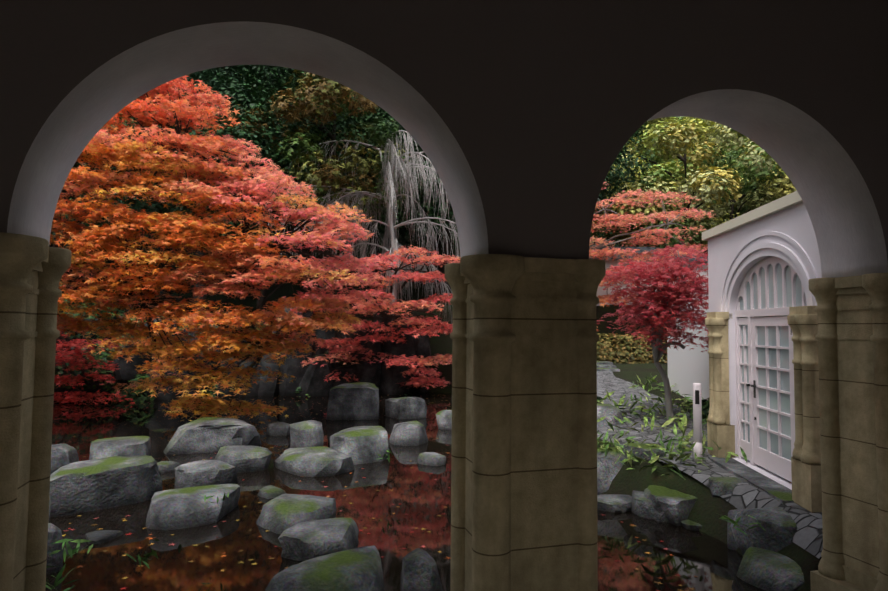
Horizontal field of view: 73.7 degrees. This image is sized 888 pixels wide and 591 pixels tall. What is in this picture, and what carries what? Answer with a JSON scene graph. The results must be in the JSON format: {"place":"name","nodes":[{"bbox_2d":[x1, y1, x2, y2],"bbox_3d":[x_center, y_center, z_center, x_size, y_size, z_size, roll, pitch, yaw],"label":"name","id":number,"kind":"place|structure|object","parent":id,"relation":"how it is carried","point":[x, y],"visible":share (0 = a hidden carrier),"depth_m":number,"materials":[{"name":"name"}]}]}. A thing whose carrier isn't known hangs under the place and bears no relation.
{"place":"outdoors","nodes":[
{"label":"outdoors","id":0,"kind":"place"},
{"bbox_2d":[45,392,765,590],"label":"pond water","id":1,"kind":"structure","parent":0,"point":[711,563],"depth_m":7.37,"materials":[{"name":"black liquid"}]},
{"bbox_2d":[62,395,696,590],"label":"floating leaves","id":2,"kind":"object","parent":1,"relation":"on","point":[423,546],"visible":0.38,"depth_m":6.99,"materials":[{"name":"red leaf"},{"name":"yellow leaf"},{"name":"orange leaf"}]},
{"bbox_2d":[52,118,821,590],"bbox_3d":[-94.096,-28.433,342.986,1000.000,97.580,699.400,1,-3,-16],"label":"ground","id":3,"kind":"structure","parent":0,"point":[708,512],"depth_m":22.84,"materials":[{"name":"plant"}]},
{"bbox_2d":[0,232,71,590],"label":"pier","id":4,"kind":"structure","parent":3,"relation":"on","point":[33,269],"depth_m":3.38,"materials":[{"name":"stone"}]},
{"bbox_2d":[0,0,887,277],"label":"arcade wall","id":5,"kind":"structure","parent":4,"relation":"on","point":[521,122],"depth_m":3.96,"materials":[{"name":"paint"}]},
{"bbox_2d":[53,324,133,407],"bbox_3d":[-11.716,2.276,18.500,3.991,3.328,2.751,1,-3,-16],"label":"maple","id":6,"kind":"object","parent":3,"relation":"on","point":[64,378],"depth_m":18.32,"materials":[{"name":"red plant"}]},
{"bbox_2d":[49,75,380,423],"bbox_3d":[-7.563,-1.376,14.702,12.170,9.120,6.766,1,-3,-2],"label":"maple tree","id":7,"kind":"object","parent":3,"relation":"on","point":[119,150],"depth_m":13.02,"materials":[{"name":"orange plant"}]},
{"bbox_2d":[53,304,430,401],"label":"bank rocks","id":8,"kind":"object","parent":3,"relation":"on","point":[309,380],"visible":0.19,"depth_m":21.05,"materials":[{"name":"grey stone"}]},
{"bbox_2d":[221,69,412,312],"bbox_3d":[-4.952,-3.563,23.977,8.007,10.813,7.998,1,-3,-16],"label":"green maple","id":9,"kind":"object","parent":3,"relation":"on","point":[325,94],"depth_m":23.00,"materials":[{"name":"green plant"}]},
{"bbox_2d":[49,65,652,314],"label":"evergreen trees","id":10,"kind":"object","parent":3,"relation":"on","point":[234,83],"depth_m":26.66,"materials":[{"name":"plant"}]},
{"bbox_2d":[262,130,460,323],"bbox_3d":[-1.963,-1.919,24.241,8.470,8.776,7.681,0,-3,14],"label":"weeping tree","id":11,"kind":"object","parent":3,"relation":"on","point":[389,180],"visible":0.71,"depth_m":23.58,"materials":[{"name":"grey"}]},
{"bbox_2d":[282,245,460,388],"bbox_3d":[-2.412,0.719,22.165,7.076,5.472,6.224,1,-3,-16],"label":"maple","id":12,"kind":"object","parent":3,"relation":"on","point":[421,304],"depth_m":20.84,"materials":[{"name":"red plant"}]},
{"bbox_2d":[54,282,709,421],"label":"shrubs","id":13,"kind":"object","parent":3,"relation":"on","point":[141,399],"depth_m":19.45,"materials":[{"name":"red plant"}]},
{"bbox_2d":[46,375,765,590],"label":"green plants","id":14,"kind":"object","parent":3,"relation":"on","point":[682,444],"visible":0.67,"depth_m":9.01,"materials":[{"name":"green plant"}]},
{"bbox_2d":[46,382,803,590],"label":"garden rocks","id":15,"kind":"object","parent":3,"relation":"on","point":[318,539],"visible":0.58,"depth_m":7.97,"materials":[{"name":"grey stone"}]},
{"bbox_2d":[218,74,796,253],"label":"hill trees","id":16,"kind":"object","parent":3,"relation":"on","point":[753,165],"depth_m":36.40,"materials":[{"name":"green plant"}]},
{"bbox_2d":[445,254,605,590],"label":"pier","id":17,"kind":"structure","parent":3,"relation":"on","point":[524,336],"depth_m":3.86,"materials":[{"name":"stone"}]},
{"bbox_2d":[597,333,667,363],"bbox_3d":[6.818,2.075,23.119,4.244,1.238,2.326,1,-3,-16],"label":"hedge","id":18,"kind":"object","parent":3,"relation":"on","point":[618,351],"depth_m":22.65,"materials":[{"name":"green plant"}]},
{"bbox_2d":[589,246,707,261],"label":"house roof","id":19,"kind":"structure","parent":3,"relation":"on","point":[643,249],"depth_m":29.75,"materials":[{"name":"grey"}]},
{"bbox_2d":[596,260,707,305],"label":"house walls","id":20,"kind":"structure","parent":3,"relation":"on","point":[600,290],"depth_m":28.90,"materials":[{"name":"white"}]},
{"bbox_2d":[589,182,715,331],"bbox_3d":[7.529,-1.663,26.485,9.893,7.160,6.394,0,-3,8],"label":"maple","id":21,"kind":"object","parent":3,"relation":"on","point":[627,219],"depth_m":25.29,"materials":[{"name":"plant"}]},
{"bbox_2d":[596,239,708,422],"bbox_3d":[4.066,0.719,11.055,2.584,3.504,2.466,4,-4,-46],"label":"maple tree","id":22,"kind":"object","parent":3,"relation":"on","point":[647,271],"depth_m":10.65,"materials":[{"name":"red plant"}]},
{"bbox_2d":[667,285,708,403],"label":"garden wall","id":23,"kind":"structure","parent":3,"relation":"on","point":[687,367],"depth_m":13.71,"materials":[{"name":"white paint"}]},
{"bbox_2d":[597,361,793,503],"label":"stone steps","id":24,"kind":"structure","parent":3,"relation":"on","point":[780,493],"depth_m":7.66,"materials":[{"name":"grey stone"}]},
{"bbox_2d":[693,383,701,462],"bbox_3d":[3.667,1.865,8.564,0.116,1.185,0.116,1,-3,-16],"label":"bollard light","id":25,"kind":"object","parent":3,"relation":"on","point":[697,424],"visible":0.85,"depth_m":8.52,"materials":[{"name":"white metal"}]},
{"bbox_2d":[695,390,698,403],"bbox_3d":[3.648,1.465,8.528,0.044,0.200,0.034,1,-3,-16],"label":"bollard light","id":26,"kind":"object","parent":25,"relation":"attached to","point":[696,396],"visible":1,"depth_m":8.53,"materials":[{"name":"black glass"}]},
{"bbox_2d":[708,202,821,489],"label":"pink building walls","id":27,"kind":"structure","parent":3,"relation":"on","point":[787,235],"depth_m":8.04,"materials":[{"name":"paint"}]},
{"bbox_2d":[705,312,734,457],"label":"stone pillar","id":28,"kind":"structure","parent":27,"relation":"attached to","point":[720,431],"depth_m":8.82,"materials":[{"name":"beige stone"}]},
{"bbox_2d":[702,191,802,239],"bbox_3d":[7.257,-1.053,7.748,8.600,0.130,5.519,1,-3,-16],"label":"roof coping","id":29,"kind":"object","parent":27,"relation":"on","point":[781,203],"visible":0.29,"depth_m":7.80,"materials":[{"name":"beige stone"}]},
{"bbox_2d":[746,330,791,419],"bbox_3d":[4.240,1.212,7.712,0.058,1.630,1.203,0,-3,3],"label":"door handle and hinges","id":30,"kind":"object","parent":27,"relation":"attached to","point":[754,386],"visible":0.75,"depth_m":8.16,"materials":[{"name":"black metal"}]},
{"bbox_2d":[735,256,805,481],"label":"door","id":31,"kind":"structure","parent":27,"relation":"in","point":[767,459],"depth_m":7.98,"materials":[{"name":"white wood"}]},
{"bbox_2d":[740,264,806,481],"bbox_3d":[4.289,0.897,7.696,0.739,2.820,2.030,1,-3,-16],"label":"door glass","id":32,"kind":"object","parent":31,"relation":"in","point":[785,386],"visible":0.2,"depth_m":7.73,"materials":[{"name":"glass"}]},
{"bbox_2d":[787,306,821,512],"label":"stone pillar","id":33,"kind":"structure","parent":27,"relation":"attached to","point":[806,454],"depth_m":6.32,"materials":[{"name":"beige stone"}]},
{"bbox_2d":[809,273,887,590],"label":"pier","id":34,"kind":"structure","parent":3,"relation":"on","point":[851,336],"depth_m":4.98,"materials":[{"name":"stone"}]},
{"bbox_2d":[597,371,822,558],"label":"stone path","id":35,"kind":"structure","parent":0,"point":[808,536],"depth_m":8.85,"materials":[{"name":"grey stone"}]}
]}

